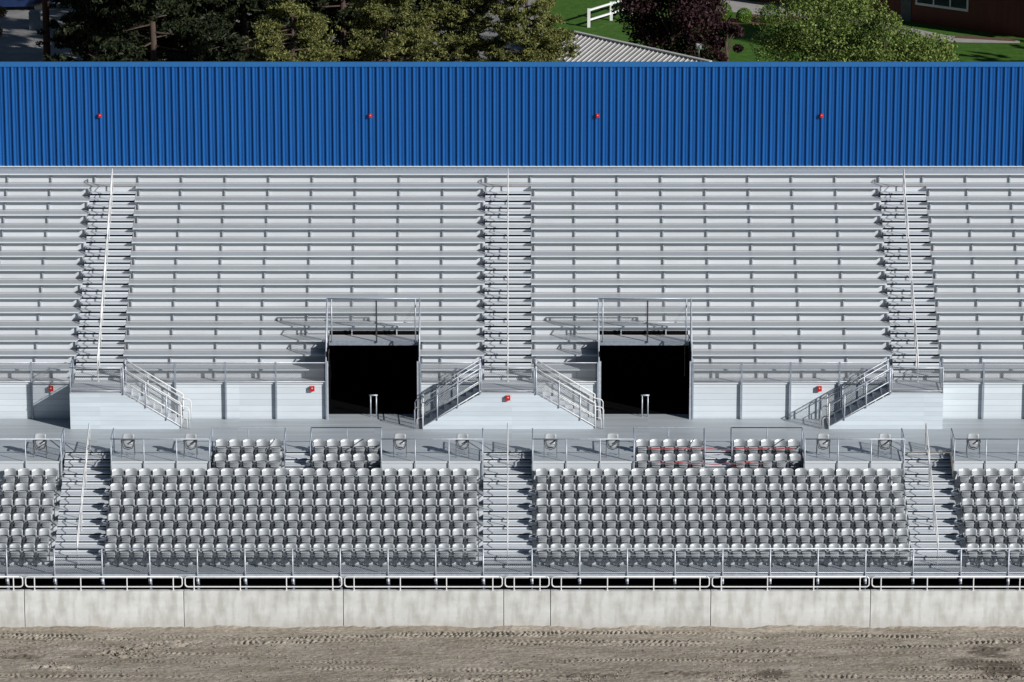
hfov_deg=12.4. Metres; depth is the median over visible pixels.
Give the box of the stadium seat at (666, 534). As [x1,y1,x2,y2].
[660,528,673,549]
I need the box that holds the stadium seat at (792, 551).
[786,543,799,566]
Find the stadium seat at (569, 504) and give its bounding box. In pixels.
[563,498,575,514]
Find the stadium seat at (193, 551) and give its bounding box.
[187,543,200,566]
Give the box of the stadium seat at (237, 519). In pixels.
[231,513,244,532]
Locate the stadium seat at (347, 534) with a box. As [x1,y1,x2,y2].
[340,528,353,551]
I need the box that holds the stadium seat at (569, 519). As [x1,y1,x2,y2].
[563,513,576,529]
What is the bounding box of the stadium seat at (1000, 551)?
[993,543,1007,565]
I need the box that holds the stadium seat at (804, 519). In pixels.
[797,513,810,529]
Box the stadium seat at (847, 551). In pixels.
[841,543,854,566]
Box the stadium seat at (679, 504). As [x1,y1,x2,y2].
[673,498,685,514]
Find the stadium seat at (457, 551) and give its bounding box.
[451,543,464,566]
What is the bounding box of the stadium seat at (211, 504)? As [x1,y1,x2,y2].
[204,498,217,514]
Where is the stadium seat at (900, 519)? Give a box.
[894,513,907,530]
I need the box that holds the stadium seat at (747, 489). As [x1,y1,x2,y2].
[741,483,753,498]
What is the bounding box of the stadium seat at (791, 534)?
[785,528,798,551]
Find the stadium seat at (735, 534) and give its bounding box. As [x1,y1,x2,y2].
[729,528,742,551]
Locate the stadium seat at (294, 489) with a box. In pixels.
[288,483,300,505]
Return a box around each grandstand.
[0,170,1023,380]
[0,453,1023,625]
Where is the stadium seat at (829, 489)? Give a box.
[823,483,836,499]
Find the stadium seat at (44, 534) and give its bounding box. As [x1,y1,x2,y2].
[37,528,51,551]
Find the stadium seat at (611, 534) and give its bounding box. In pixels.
[605,528,618,551]
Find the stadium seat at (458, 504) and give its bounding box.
[452,498,464,515]
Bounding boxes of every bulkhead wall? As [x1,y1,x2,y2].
[0,382,325,418]
[421,382,596,418]
[693,382,1023,418]
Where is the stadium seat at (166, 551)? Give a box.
[159,543,172,566]
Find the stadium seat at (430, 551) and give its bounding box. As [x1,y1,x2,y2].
[423,543,436,566]
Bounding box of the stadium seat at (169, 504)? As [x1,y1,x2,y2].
[163,498,176,516]
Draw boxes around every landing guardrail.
[69,358,73,388]
[69,367,121,392]
[480,367,534,392]
[890,367,943,392]
[939,358,943,387]
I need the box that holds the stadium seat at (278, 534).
[271,528,284,551]
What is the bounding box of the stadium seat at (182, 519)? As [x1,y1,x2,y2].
[175,513,188,528]
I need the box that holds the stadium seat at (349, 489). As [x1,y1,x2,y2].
[342,483,355,505]
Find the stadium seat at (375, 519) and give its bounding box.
[369,513,382,528]
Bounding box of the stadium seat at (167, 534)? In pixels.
[160,528,173,551]
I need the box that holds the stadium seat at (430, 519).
[424,513,437,535]
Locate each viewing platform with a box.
[0,451,64,486]
[112,451,212,486]
[382,451,483,486]
[532,451,634,486]
[802,451,904,486]
[950,451,1023,486]
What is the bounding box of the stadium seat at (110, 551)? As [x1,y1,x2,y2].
[103,543,117,566]
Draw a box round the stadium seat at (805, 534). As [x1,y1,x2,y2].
[798,528,811,551]
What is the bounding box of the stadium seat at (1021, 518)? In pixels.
[1018,513,1023,528]
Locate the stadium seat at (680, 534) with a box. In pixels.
[674,528,687,547]
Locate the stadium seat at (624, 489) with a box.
[617,483,630,503]
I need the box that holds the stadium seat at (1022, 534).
[1019,528,1023,551]
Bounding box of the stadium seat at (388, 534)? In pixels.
[382,528,395,550]
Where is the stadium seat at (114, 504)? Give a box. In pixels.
[108,498,121,514]
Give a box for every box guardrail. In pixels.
[209,427,286,461]
[311,427,382,461]
[633,427,704,461]
[730,427,804,461]
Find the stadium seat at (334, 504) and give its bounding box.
[328,498,341,514]
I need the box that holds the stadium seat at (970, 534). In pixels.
[964,528,977,551]
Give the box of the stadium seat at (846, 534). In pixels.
[840,528,853,551]
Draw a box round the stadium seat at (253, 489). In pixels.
[246,483,259,503]
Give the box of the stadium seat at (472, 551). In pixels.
[465,543,478,566]
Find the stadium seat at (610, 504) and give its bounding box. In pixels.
[604,498,617,518]
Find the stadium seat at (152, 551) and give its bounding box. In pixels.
[145,543,159,566]
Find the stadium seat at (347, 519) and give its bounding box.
[341,513,354,534]
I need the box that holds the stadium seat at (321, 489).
[315,483,328,499]
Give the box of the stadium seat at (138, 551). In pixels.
[131,543,145,566]
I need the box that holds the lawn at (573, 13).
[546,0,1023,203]
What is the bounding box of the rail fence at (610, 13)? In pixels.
[587,0,622,27]
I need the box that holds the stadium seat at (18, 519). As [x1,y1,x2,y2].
[12,513,25,528]
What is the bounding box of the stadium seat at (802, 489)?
[795,483,808,503]
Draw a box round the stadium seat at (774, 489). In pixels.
[768,483,781,499]
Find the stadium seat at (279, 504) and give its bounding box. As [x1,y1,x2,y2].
[273,498,286,514]
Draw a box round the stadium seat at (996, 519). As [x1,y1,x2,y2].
[990,513,1003,528]
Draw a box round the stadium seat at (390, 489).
[383,483,396,499]
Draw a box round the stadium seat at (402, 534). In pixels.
[396,528,409,549]
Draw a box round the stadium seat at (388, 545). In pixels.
[382,543,395,566]
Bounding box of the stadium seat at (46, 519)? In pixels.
[39,513,53,535]
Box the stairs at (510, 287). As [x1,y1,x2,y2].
[484,191,530,379]
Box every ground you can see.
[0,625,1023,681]
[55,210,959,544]
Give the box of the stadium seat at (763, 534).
[757,528,770,544]
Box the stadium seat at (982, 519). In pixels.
[976,513,989,528]
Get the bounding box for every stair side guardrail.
[60,428,65,461]
[110,428,114,461]
[900,428,904,461]
[950,428,954,461]
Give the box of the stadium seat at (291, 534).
[285,528,298,551]
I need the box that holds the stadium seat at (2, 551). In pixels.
[0,543,8,566]
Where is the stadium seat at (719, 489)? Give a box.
[713,483,726,499]
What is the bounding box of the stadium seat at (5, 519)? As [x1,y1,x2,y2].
[0,513,11,528]
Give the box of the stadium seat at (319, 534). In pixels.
[313,528,326,551]
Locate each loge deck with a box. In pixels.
[212,452,284,488]
[311,452,380,488]
[635,452,703,488]
[732,452,802,488]
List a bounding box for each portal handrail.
[369,394,377,416]
[641,394,648,416]
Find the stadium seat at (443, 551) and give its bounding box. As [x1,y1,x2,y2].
[437,543,450,566]
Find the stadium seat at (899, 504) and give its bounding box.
[893,498,906,513]
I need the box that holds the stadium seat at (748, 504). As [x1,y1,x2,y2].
[741,498,754,514]
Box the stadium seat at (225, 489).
[219,483,232,499]
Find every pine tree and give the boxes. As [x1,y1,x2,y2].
[35,0,205,61]
[42,0,254,61]
[54,0,147,57]
[133,3,252,60]
[170,0,321,61]
[244,0,341,61]
[250,1,414,61]
[280,0,418,61]
[329,0,460,61]
[395,0,507,61]
[396,0,494,61]
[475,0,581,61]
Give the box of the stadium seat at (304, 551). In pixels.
[298,543,311,566]
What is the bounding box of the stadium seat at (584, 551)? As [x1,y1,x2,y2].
[577,543,590,566]
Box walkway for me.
[0,414,1023,451]
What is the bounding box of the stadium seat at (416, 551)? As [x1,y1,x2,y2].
[409,543,422,566]
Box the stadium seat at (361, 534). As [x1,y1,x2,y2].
[354,528,367,547]
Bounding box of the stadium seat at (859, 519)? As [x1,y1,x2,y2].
[853,513,866,528]
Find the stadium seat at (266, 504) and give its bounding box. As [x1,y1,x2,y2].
[259,498,272,514]
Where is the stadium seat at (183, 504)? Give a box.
[177,498,190,514]
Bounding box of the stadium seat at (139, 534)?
[133,528,146,551]
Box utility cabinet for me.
[28,10,40,29]
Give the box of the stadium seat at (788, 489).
[782,483,794,498]
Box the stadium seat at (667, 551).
[660,543,673,566]
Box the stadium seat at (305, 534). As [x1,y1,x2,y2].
[299,528,312,551]
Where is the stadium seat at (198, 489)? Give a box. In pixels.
[192,483,205,499]
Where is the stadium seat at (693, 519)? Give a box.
[687,513,700,534]
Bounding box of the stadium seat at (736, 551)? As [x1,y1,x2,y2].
[730,543,743,566]
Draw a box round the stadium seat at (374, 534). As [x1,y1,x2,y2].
[368,528,381,551]
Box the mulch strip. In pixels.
[954,35,1014,40]
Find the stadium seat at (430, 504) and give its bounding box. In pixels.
[424,498,437,514]
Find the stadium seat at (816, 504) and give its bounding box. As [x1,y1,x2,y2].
[810,498,823,514]
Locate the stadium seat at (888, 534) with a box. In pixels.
[881,528,895,544]
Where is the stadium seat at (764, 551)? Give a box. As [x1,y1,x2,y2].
[758,543,771,566]
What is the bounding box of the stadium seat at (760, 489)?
[754,483,767,499]
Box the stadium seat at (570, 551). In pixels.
[563,543,576,566]
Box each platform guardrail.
[0,439,61,483]
[110,439,209,483]
[381,439,482,483]
[532,439,633,483]
[804,439,904,483]
[953,439,1023,483]
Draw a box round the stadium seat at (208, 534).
[202,528,215,551]
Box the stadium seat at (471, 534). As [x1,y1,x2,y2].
[465,528,478,544]
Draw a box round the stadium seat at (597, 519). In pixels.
[591,513,603,529]
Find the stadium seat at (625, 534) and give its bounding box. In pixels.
[619,528,631,551]
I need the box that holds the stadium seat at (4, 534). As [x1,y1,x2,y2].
[0,528,9,551]
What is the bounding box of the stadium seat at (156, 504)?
[149,498,162,514]
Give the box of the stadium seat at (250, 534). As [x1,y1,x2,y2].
[243,528,256,543]
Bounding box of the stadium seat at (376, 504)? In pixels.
[369,498,382,520]
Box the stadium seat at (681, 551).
[676,543,687,566]
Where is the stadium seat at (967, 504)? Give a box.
[960,498,974,520]
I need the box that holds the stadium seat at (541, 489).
[535,483,548,499]
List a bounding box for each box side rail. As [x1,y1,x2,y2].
[284,428,285,465]
[310,428,311,465]
[703,428,705,465]
[730,428,732,465]
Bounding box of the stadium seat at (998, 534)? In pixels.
[992,528,1005,551]
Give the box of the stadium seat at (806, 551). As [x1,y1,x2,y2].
[799,543,813,566]
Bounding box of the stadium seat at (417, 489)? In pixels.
[411,483,424,499]
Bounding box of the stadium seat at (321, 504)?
[314,498,327,519]
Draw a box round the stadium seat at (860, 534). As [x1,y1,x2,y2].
[854,528,867,551]
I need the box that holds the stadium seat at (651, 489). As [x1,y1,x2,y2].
[645,483,657,499]
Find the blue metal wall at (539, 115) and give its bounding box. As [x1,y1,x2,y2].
[0,62,1023,169]
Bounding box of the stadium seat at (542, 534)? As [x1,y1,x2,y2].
[535,528,548,551]
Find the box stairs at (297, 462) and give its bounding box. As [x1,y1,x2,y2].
[285,455,309,483]
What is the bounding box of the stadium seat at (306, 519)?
[300,513,313,529]
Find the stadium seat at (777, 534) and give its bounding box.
[771,528,784,551]
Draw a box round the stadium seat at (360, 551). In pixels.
[354,543,367,566]
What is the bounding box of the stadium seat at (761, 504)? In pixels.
[755,498,768,514]
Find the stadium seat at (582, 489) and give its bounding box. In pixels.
[576,483,589,505]
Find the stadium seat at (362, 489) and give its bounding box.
[356,483,369,503]
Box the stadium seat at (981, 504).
[974,498,988,513]
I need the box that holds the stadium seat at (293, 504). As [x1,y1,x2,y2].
[287,498,300,514]
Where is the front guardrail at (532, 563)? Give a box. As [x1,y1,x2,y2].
[0,548,1023,589]
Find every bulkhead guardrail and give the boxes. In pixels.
[0,362,73,418]
[124,362,326,418]
[419,362,481,418]
[534,362,598,418]
[692,362,888,418]
[939,362,1023,418]
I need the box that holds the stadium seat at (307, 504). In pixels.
[300,498,313,516]
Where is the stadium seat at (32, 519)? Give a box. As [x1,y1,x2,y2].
[25,513,39,528]
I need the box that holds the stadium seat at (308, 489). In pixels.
[301,483,314,503]
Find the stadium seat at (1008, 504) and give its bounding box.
[1002,498,1015,513]
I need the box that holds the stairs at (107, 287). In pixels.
[75,191,135,379]
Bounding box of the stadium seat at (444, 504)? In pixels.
[438,498,451,520]
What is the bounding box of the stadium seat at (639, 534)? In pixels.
[632,528,645,551]
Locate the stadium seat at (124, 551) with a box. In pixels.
[117,543,131,566]
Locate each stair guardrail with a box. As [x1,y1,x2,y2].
[121,368,189,428]
[124,359,191,420]
[414,368,480,428]
[415,359,480,420]
[534,359,602,420]
[535,368,603,428]
[818,359,888,420]
[820,368,891,428]
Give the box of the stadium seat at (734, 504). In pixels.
[728,498,741,520]
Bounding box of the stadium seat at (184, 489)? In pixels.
[178,483,191,502]
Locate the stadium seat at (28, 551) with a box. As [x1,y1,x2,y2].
[22,543,35,566]
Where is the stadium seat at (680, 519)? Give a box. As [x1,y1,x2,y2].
[673,513,686,529]
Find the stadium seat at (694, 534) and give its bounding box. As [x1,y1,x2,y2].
[688,528,701,551]
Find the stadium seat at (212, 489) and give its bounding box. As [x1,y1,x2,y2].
[205,483,218,499]
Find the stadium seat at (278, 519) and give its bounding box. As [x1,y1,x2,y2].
[272,513,285,529]
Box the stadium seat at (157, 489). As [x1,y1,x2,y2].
[151,483,163,498]
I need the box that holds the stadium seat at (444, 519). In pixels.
[438,513,451,534]
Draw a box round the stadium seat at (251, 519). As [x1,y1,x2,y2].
[244,513,257,528]
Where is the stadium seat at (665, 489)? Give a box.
[658,483,671,499]
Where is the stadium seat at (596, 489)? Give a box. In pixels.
[590,483,603,499]
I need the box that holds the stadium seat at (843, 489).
[836,483,849,499]
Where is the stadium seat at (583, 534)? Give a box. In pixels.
[577,528,590,544]
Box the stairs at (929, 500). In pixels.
[903,455,961,566]
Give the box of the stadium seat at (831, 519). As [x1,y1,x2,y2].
[825,513,838,529]
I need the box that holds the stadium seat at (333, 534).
[327,528,339,551]
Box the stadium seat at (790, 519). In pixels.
[784,513,797,528]
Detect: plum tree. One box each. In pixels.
[611,0,732,61]
[710,22,744,61]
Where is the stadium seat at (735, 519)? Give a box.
[728,513,741,529]
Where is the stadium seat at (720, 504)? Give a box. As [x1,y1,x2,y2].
[714,498,727,518]
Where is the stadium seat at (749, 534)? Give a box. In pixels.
[743,528,756,551]
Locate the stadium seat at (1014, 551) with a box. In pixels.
[1007,543,1021,566]
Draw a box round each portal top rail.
[327,298,418,342]
[599,298,690,342]
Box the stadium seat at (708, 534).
[702,528,714,551]
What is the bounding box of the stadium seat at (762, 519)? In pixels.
[756,513,769,529]
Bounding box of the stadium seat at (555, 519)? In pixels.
[549,513,562,533]
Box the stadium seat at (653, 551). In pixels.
[647,543,660,566]
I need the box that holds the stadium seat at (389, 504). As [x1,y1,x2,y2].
[383,498,396,518]
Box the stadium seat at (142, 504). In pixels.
[135,498,148,513]
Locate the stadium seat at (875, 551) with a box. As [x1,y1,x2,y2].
[869,543,882,566]
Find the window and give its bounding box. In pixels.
[915,0,968,11]
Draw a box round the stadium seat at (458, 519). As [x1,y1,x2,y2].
[452,513,464,529]
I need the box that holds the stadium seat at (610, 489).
[604,483,616,498]
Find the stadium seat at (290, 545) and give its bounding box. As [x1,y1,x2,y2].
[284,543,297,566]
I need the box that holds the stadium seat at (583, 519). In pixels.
[577,513,590,529]
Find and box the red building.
[759,0,1023,36]
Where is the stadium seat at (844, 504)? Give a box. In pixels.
[838,498,851,513]
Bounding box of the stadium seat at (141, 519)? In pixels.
[134,513,147,529]
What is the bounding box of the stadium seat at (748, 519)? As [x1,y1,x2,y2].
[742,513,755,529]
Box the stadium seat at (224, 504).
[218,498,231,514]
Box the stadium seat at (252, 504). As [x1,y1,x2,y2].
[245,498,258,513]
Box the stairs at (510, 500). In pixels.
[483,455,531,566]
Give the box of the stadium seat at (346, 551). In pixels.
[340,543,353,566]
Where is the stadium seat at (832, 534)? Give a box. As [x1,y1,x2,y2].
[826,528,839,551]
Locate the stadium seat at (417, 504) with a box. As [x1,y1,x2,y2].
[411,498,423,514]
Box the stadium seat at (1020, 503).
[1016,498,1023,513]
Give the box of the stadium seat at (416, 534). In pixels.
[410,528,423,551]
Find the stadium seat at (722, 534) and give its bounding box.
[715,528,728,551]
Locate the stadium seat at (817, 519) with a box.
[811,513,824,530]
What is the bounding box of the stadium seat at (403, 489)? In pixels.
[397,483,410,505]
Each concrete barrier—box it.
[0,589,24,626]
[24,590,183,627]
[184,589,342,627]
[343,589,502,627]
[504,589,549,625]
[551,590,709,628]
[710,590,869,627]
[870,589,1023,627]
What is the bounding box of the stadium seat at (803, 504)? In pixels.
[796,498,809,514]
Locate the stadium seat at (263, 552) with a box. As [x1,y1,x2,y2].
[256,543,269,566]
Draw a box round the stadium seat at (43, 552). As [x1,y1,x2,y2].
[36,543,49,566]
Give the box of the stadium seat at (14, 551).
[8,543,21,566]
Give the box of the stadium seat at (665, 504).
[659,498,672,520]
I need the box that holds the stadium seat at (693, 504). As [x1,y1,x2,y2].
[686,498,699,514]
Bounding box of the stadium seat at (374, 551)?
[368,543,381,566]
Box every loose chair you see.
[32,433,46,457]
[121,433,134,457]
[183,433,197,457]
[393,433,406,457]
[455,433,468,457]
[544,433,556,454]
[606,433,619,454]
[816,433,830,457]
[878,433,891,457]
[966,433,980,454]
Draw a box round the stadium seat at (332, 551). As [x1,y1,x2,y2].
[326,543,339,566]
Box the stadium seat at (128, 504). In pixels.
[122,498,135,513]
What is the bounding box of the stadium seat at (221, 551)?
[215,543,228,566]
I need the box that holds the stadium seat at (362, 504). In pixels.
[355,498,368,514]
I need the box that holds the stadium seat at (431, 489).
[425,483,437,499]
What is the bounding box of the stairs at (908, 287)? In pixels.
[880,191,939,379]
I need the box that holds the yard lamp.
[696,43,701,57]
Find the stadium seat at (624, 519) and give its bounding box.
[618,513,631,535]
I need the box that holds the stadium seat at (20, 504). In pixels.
[13,498,27,513]
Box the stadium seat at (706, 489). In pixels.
[700,483,712,498]
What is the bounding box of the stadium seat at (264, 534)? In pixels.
[257,528,270,551]
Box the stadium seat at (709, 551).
[702,543,715,566]
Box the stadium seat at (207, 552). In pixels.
[201,543,214,566]
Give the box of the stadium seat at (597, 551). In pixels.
[591,543,604,566]
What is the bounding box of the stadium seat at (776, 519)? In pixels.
[770,513,783,529]
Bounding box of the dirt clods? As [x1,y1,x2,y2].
[0,629,1023,681]
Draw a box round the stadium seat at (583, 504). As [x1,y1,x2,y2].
[577,498,589,514]
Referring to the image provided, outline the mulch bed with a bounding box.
[717,14,806,23]
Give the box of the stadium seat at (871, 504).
[865,498,878,514]
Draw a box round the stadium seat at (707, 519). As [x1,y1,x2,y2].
[701,513,714,534]
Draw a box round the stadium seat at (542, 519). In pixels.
[535,513,548,535]
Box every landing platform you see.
[70,380,183,428]
[423,380,594,428]
[827,380,942,428]
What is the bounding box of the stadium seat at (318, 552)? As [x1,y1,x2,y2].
[312,543,325,566]
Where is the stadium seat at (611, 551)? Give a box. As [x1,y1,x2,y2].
[605,543,618,566]
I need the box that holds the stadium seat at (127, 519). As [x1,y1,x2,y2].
[120,513,133,529]
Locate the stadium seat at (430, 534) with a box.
[424,528,436,551]
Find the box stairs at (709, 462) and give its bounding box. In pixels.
[705,455,730,483]
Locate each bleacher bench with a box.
[0,172,1023,181]
[0,186,89,195]
[0,199,87,208]
[0,213,86,222]
[0,227,85,236]
[0,241,84,250]
[0,254,83,263]
[0,268,82,277]
[0,282,81,291]
[0,296,79,305]
[0,310,78,320]
[0,325,77,334]
[0,339,76,348]
[0,353,75,362]
[0,368,74,377]
[123,353,324,361]
[123,368,324,377]
[124,339,324,348]
[125,325,483,334]
[127,310,483,320]
[128,296,483,305]
[129,282,483,291]
[130,268,483,277]
[131,254,483,263]
[132,241,483,250]
[133,227,483,236]
[134,213,483,222]
[135,199,483,208]
[136,186,483,195]
[420,339,483,348]
[420,353,483,362]
[421,368,482,377]
[531,186,879,195]
[531,199,880,208]
[531,213,881,222]
[531,227,882,236]
[531,240,883,250]
[531,254,884,263]
[531,268,885,277]
[531,282,886,291]
[531,296,887,305]
[532,310,888,320]
[532,325,889,334]
[532,339,597,348]
[532,353,597,361]
[532,368,596,377]
[689,339,890,348]
[693,353,891,362]
[694,368,891,377]
[926,186,1023,195]
[927,199,1023,208]
[928,213,1023,222]
[929,227,1023,236]
[930,240,1023,250]
[932,254,1023,263]
[933,268,1023,277]
[934,282,1023,291]
[935,296,1023,305]
[936,310,1023,320]
[937,324,1023,334]
[938,339,1023,348]
[939,353,1023,361]
[942,368,1023,376]
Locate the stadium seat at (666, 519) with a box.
[660,513,672,528]
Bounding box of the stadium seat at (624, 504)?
[618,498,630,514]
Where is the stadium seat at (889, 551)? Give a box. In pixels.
[883,543,896,566]
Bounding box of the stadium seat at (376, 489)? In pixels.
[370,483,382,498]
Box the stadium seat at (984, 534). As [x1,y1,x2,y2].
[978,528,991,551]
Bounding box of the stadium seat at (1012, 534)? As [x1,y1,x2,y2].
[1006,528,1019,543]
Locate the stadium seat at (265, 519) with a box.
[258,513,271,534]
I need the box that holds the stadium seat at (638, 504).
[631,498,644,513]
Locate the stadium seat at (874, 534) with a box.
[868,528,881,551]
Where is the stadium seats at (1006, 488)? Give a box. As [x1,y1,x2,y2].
[2,439,1023,505]
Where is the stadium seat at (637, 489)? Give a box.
[631,483,644,505]
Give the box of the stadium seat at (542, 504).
[535,498,548,518]
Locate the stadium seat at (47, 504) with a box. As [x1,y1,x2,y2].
[41,498,54,520]
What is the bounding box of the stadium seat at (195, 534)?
[188,528,201,551]
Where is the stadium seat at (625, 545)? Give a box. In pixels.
[619,543,632,566]
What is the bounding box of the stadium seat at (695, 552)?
[688,543,701,566]
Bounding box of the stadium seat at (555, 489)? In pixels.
[549,483,562,499]
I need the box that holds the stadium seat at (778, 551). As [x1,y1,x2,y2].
[772,543,785,566]
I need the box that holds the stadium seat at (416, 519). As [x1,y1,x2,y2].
[410,513,423,534]
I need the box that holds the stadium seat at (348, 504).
[342,498,355,513]
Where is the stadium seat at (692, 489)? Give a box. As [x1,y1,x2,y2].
[686,483,699,505]
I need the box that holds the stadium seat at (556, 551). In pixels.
[549,543,562,566]
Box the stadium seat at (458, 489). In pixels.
[452,483,465,505]
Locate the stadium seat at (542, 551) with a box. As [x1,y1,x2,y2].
[536,543,548,566]
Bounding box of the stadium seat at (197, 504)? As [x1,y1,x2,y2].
[190,498,203,513]
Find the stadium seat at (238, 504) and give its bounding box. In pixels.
[232,498,245,518]
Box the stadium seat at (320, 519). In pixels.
[314,513,326,528]
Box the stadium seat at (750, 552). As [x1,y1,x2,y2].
[744,543,757,566]
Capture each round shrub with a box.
[716,3,732,21]
[736,7,751,22]
[760,4,779,22]
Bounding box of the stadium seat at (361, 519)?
[355,513,368,529]
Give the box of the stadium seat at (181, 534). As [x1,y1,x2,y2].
[174,528,187,551]
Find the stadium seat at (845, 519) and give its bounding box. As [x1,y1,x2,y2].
[839,513,852,529]
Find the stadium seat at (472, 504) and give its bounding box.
[466,498,478,514]
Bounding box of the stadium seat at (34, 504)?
[27,498,40,514]
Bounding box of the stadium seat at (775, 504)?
[769,498,782,514]
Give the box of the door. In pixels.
[900,0,910,21]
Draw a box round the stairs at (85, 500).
[53,455,110,566]
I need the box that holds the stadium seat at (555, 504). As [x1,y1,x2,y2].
[549,498,562,514]
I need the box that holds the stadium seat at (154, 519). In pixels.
[148,513,161,530]
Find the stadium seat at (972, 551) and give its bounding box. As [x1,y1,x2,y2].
[966,543,979,566]
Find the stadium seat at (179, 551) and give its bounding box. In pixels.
[173,543,186,566]
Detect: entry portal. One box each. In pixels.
[325,331,419,418]
[598,331,692,418]
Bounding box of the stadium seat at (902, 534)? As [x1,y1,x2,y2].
[895,528,908,551]
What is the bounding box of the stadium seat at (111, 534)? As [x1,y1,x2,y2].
[105,528,118,551]
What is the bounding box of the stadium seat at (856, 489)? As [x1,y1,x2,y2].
[850,483,863,501]
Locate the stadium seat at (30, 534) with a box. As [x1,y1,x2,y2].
[24,528,37,551]
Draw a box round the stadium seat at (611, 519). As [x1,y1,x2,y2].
[604,513,617,534]
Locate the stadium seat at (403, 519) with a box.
[396,513,409,529]
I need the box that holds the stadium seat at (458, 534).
[451,528,464,544]
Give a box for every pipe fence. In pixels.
[0,576,22,590]
[25,576,182,590]
[184,576,341,590]
[344,576,502,590]
[504,576,549,590]
[551,576,709,590]
[711,576,869,590]
[871,576,1023,590]
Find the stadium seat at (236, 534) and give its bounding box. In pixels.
[230,528,243,551]
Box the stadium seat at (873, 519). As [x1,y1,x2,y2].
[866,513,879,528]
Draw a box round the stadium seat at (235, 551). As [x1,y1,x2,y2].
[229,543,242,566]
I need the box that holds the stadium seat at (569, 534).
[563,528,576,549]
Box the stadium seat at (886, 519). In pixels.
[880,513,893,529]
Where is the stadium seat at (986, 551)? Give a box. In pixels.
[979,543,993,566]
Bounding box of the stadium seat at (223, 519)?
[217,513,230,529]
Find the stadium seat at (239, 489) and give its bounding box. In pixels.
[233,483,246,503]
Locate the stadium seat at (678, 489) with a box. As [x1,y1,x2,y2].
[672,483,685,503]
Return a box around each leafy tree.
[0,6,7,37]
[748,0,894,61]
[799,11,959,61]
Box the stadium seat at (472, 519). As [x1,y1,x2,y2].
[465,513,478,529]
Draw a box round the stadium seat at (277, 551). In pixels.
[270,543,284,566]
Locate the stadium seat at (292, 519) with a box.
[286,513,299,529]
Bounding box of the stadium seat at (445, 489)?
[438,483,451,499]
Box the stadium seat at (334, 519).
[327,513,340,535]
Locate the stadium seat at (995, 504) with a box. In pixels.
[988,498,1001,513]
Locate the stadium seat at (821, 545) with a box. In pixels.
[813,543,826,566]
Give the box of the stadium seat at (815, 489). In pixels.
[809,483,822,499]
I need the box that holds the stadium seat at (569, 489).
[563,483,575,499]
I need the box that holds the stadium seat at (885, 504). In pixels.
[879,498,892,514]
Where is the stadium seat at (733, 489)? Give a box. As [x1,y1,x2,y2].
[727,483,740,503]
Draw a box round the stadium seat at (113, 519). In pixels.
[106,513,120,528]
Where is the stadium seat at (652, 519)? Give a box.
[646,513,659,529]
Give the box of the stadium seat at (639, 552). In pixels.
[633,543,646,565]
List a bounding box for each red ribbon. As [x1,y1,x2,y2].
[650,447,793,449]
[658,462,764,464]
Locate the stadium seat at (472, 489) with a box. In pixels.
[466,483,478,499]
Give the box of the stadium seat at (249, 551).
[243,543,256,566]
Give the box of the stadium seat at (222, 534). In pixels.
[216,528,229,551]
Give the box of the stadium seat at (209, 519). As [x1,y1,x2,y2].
[203,513,216,529]
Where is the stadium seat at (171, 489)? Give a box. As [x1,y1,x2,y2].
[164,483,177,499]
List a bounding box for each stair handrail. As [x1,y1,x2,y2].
[76,504,81,564]
[81,463,85,522]
[85,423,90,481]
[97,322,100,381]
[100,280,104,338]
[103,238,107,295]
[107,197,110,253]
[110,168,112,212]
[506,423,508,481]
[506,463,508,522]
[506,504,508,564]
[507,168,508,212]
[507,197,508,253]
[507,238,508,295]
[507,280,508,338]
[507,322,508,381]
[903,168,905,212]
[905,197,908,253]
[908,238,911,295]
[911,280,914,338]
[914,322,918,381]
[925,423,929,481]
[929,463,933,522]
[933,504,938,564]
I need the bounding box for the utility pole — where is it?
[42,0,50,61]
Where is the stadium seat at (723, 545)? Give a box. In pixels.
[716,543,729,566]
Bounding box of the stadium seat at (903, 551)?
[897,543,910,566]
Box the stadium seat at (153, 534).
[147,528,160,551]
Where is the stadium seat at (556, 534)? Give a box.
[549,528,562,551]
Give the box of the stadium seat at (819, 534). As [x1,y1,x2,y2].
[812,528,825,551]
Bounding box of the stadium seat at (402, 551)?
[395,543,408,566]
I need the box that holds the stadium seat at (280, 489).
[274,483,287,499]
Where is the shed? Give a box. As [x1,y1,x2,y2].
[554,30,711,61]
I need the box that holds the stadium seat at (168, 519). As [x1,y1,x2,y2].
[162,513,175,529]
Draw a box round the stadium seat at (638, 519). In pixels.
[632,513,645,534]
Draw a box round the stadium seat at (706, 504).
[700,498,713,514]
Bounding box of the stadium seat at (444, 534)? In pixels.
[437,528,450,551]
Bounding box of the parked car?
[0,0,52,10]
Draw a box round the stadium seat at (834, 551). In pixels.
[827,543,840,566]
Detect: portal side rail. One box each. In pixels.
[325,298,327,361]
[418,298,420,361]
[598,298,599,360]
[690,298,692,360]
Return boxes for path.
[706,0,854,16]
[847,16,1019,42]
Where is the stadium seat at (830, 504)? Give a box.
[824,498,837,514]
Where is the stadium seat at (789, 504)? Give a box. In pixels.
[783,498,796,513]
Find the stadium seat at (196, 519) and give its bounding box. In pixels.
[189,513,202,529]
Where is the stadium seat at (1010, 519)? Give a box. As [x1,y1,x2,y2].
[1004,513,1017,529]
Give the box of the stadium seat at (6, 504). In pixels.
[0,498,13,513]
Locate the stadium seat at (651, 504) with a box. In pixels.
[645,498,658,518]
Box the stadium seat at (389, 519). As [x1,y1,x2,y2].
[383,513,395,529]
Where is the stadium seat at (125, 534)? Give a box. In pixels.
[119,528,132,551]
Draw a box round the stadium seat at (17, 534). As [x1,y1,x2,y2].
[10,528,23,551]
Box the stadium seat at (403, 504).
[397,498,409,514]
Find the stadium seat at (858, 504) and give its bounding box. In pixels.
[851,498,864,514]
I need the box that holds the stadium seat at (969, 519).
[962,513,976,535]

